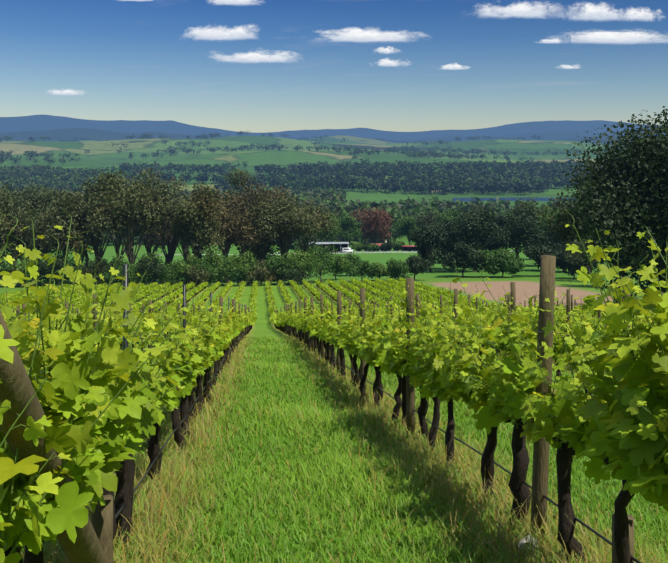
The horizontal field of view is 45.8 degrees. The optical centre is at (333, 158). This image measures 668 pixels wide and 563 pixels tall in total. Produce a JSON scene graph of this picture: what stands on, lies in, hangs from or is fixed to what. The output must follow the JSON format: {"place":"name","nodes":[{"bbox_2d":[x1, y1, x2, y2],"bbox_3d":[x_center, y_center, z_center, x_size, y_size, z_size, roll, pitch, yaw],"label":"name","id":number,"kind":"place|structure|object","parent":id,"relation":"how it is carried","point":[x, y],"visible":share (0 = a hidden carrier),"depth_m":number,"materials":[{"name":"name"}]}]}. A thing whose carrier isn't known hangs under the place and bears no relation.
{"place":"outdoors","nodes":[
{"label":"outdoors","id":0,"kind":"place"},
{"bbox_2d":[52,89,82,94],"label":"cloud","id":1,"kind":"structure","parent":0,"point":[67,92],"depth_m":8944.42,"materials":[{"name":"white"}]},
{"bbox_2d":[122,0,151,0],"bbox_3d":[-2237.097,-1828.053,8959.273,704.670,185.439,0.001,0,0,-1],"label":"cloud","id":2,"kind":"structure","parent":0,"point":[136,0],"depth_m":8959.40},
{"bbox_2d":[186,25,254,39],"bbox_3d":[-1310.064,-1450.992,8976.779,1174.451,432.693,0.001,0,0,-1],"label":"cloud","id":3,"kind":"structure","parent":0,"point":[220,33],"depth_m":8977.42,"materials":[{"name":"white"}]},
{"bbox_2d":[209,0,256,4],"bbox_3d":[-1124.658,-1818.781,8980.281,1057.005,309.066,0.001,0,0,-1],"label":"cloud","id":4,"kind":"structure","parent":0,"point":[235,2],"depth_m":8979.98,"materials":[{"name":"white"}]},
{"bbox_2d":[214,52,291,62],"bbox_3d":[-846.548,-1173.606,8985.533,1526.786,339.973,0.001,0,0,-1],"label":"cloud","id":5,"kind":"structure","parent":0,"point":[254,57],"depth_m":8984.47,"materials":[{"name":"white"}]},
{"bbox_2d":[0,208,667,562],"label":"vine","id":6,"kind":"object","parent":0,"point":[635,449],"depth_m":4.89,"materials":[{"name":"green plant"}]},
{"bbox_2d":[0,115,667,562],"bbox_3d":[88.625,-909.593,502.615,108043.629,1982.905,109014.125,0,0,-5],"label":"ground","id":7,"kind":"structure","parent":0,"point":[100,139],"depth_m":3076.13,"materials":[{"name":"green plant"}]},
{"bbox_2d":[123,264,253,397],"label":"steel posts","id":8,"kind":"object","parent":7,"relation":"on","point":[126,280],"visible":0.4,"depth_m":10.59,"materials":[{"name":"grey metal"}]},
{"bbox_2d":[0,130,630,244],"bbox_3d":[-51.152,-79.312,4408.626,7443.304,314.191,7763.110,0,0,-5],"label":"distant woods","id":9,"kind":"object","parent":7,"relation":"on","point":[504,177],"visible":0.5,"depth_m":1940.85,"materials":[{"name":"green plant"}]},
{"bbox_2d":[309,242,348,252],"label":"shed","id":10,"kind":"structure","parent":7,"relation":"on","point":[333,243],"depth_m":415.32,"materials":[{"name":"silver metal"}]},
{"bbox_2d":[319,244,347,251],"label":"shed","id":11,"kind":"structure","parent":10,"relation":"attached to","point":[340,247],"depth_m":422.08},
{"bbox_2d":[0,255,663,562],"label":"trellis posts","id":12,"kind":"object","parent":7,"relation":"on","point":[95,536],"visible":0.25,"depth_m":5.68,"materials":[{"name":"brown wood"}]},
{"bbox_2d":[11,309,651,425],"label":"trellis wires","id":13,"kind":"object","parent":12,"relation":"attached to","point":[425,322],"visible":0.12,"depth_m":12.40,"materials":[{"name":"grey metal"}]},
{"bbox_2d":[115,329,641,562],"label":"drip line","id":14,"kind":"object","parent":12,"relation":"attached to","point":[503,468],"visible":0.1,"depth_m":6.91,"materials":[{"name":"black plastic"}]},
{"bbox_2d":[0,106,667,302],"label":"tree","id":15,"kind":"object","parent":7,"relation":"on","point":[619,200],"depth_m":209.12,"materials":[{"name":"green plant"}]},
{"bbox_2d":[20,331,667,562],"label":"grass","id":16,"kind":"structure","parent":7,"relation":"on","point":[161,497],"depth_m":7.28,"materials":[{"name":"green plant"}]},
{"bbox_2d":[342,248,352,252],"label":"van","id":17,"kind":"object","parent":7,"relation":"on","point":[344,250],"visible":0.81,"depth_m":413.13,"materials":[{"name":"white paint"}]},
{"bbox_2d":[277,250,512,253],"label":"paddock fence","id":18,"kind":"object","parent":7,"relation":"on","point":[383,252],"visible":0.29,"depth_m":404.25,"materials":[{"name":"white paint"}]},
{"bbox_2d":[401,247,417,250],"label":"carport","id":19,"kind":"object","parent":7,"relation":"on","point":[408,249],"visible":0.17,"depth_m":431.69,"materials":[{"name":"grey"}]},
{"bbox_2d":[513,534,538,555],"bbox_3d":[1.384,2.715,5.550,0.282,0.100,0.244,0,0,25],"label":"rock","id":20,"kind":"object","parent":7,"relation":"on","point":[528,537],"visible":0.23,"depth_m":5.53,"materials":[{"name":"beige stone"}]},
{"bbox_2d":[0,0,667,132],"label":"sky","id":21,"kind":"structure","parent":0,"point":[128,60],"materials":[{"name":"blue"}]},
{"bbox_2d":[324,28,407,41],"bbox_3d":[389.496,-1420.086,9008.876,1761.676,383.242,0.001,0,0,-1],"label":"cloud","id":22,"kind":"structure","parent":0,"point":[354,35],"depth_m":9008.29,"materials":[{"name":"white"}]},
{"bbox_2d":[376,46,396,53],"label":"cloud","id":23,"kind":"structure","parent":0,"point":[385,50],"depth_m":9012.81,"materials":[{"name":"white"}]},
{"bbox_2d":[378,59,408,65],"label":"cloud","id":24,"kind":"structure","parent":0,"point":[385,62],"depth_m":9013.24,"materials":[{"name":"white"}]},
{"bbox_2d":[442,63,468,69],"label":"cloud","id":25,"kind":"structure","parent":0,"point":[456,66],"depth_m":9027.26,"materials":[{"name":"white"}]},
{"bbox_2d":[453,197,575,200],"bbox_3d":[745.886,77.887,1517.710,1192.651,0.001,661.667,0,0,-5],"label":"river water","id":26,"kind":"structure","parent":0,"point":[506,198],"depth_m":1541.99,"materials":[{"name":"blue liquid"}]},
{"bbox_2d":[480,3,560,18],"bbox_3d":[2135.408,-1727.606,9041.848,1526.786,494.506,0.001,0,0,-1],"label":"cloud","id":27,"kind":"structure","parent":0,"point":[526,10],"depth_m":9041.98,"materials":[{"name":"white"}]},
{"bbox_2d":[538,38,560,42],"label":"cloud","id":28,"kind":"structure","parent":0,"point":[551,41],"depth_m":9048.26,"materials":[{"name":"white"}]},
{"bbox_2d":[559,65,579,68],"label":"cloud","id":29,"kind":"structure","parent":0,"point":[568,67],"depth_m":9052.17,"materials":[{"name":"white"}]},
{"bbox_2d":[569,3,624,20],"bbox_3d":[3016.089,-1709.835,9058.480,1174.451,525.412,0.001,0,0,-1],"label":"cloud","id":30,"kind":"structure","parent":0,"point":[594,12],"depth_m":9058.26,"materials":[{"name":"white"}]},
{"bbox_2d":[552,31,667,43],"bbox_3d":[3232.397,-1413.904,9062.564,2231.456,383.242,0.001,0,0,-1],"label":"cloud","id":31,"kind":"structure","parent":0,"point":[628,37],"depth_m":9062.61,"materials":[{"name":"white"}]},
{"bbox_2d":[621,8,661,20],"bbox_3d":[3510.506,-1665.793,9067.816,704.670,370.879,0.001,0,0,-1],"label":"cloud","id":32,"kind":"structure","parent":0,"point":[648,15],"depth_m":9067.62,"materials":[{"name":"white"}]}
]}

